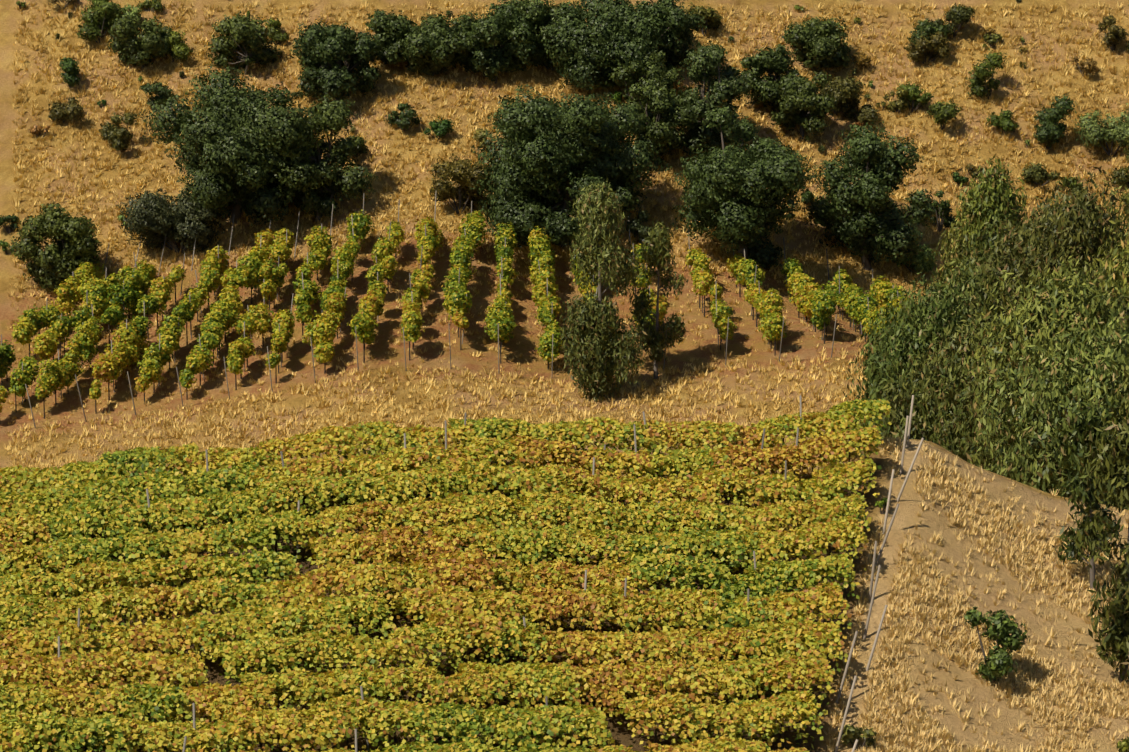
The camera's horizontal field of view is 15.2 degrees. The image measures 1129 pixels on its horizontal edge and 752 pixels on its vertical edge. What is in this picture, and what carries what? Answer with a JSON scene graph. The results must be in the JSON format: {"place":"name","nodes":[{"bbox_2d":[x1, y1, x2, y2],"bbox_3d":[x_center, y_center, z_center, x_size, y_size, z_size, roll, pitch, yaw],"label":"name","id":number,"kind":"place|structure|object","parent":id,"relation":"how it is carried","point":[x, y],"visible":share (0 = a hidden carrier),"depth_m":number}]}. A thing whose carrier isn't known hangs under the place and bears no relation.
{"place":"outdoors","nodes":[
{"label":"outdoors","id":0,"kind":"place"},
{"bbox_2d":[0,0,1128,751],"bbox_3d":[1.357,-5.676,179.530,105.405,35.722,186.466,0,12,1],"label":"terrain","id":1,"kind":"structure","parent":0,"point":[1064,632],"depth_m":220.97},
{"bbox_2d":[0,209,913,751],"bbox_3d":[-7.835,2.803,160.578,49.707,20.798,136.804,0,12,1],"label":"foliage","id":2,"kind":"object","parent":1,"relation":"on","point":[78,499],"visible":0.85,"depth_m":110.46},
{"bbox_2d":[0,0,1128,751],"bbox_3d":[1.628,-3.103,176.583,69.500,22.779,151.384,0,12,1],"label":"tree foliage","id":3,"kind":"object","parent":1,"relation":"on","point":[1022,374],"visible":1,"depth_m":227.09},
{"bbox_2d":[1,1,1128,751],"bbox_3d":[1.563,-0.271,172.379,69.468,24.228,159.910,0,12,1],"label":"wood","id":4,"kind":"object","parent":1,"relation":"on","point":[237,211],"visible":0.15,"depth_m":217.30},
{"bbox_2d":[3,0,1128,751],"bbox_3d":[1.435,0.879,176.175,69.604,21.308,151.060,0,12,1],"label":"grass tufts","id":5,"kind":"object","parent":1,"relation":"on","point":[1003,686],"visible":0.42,"depth_m":216.56}
]}

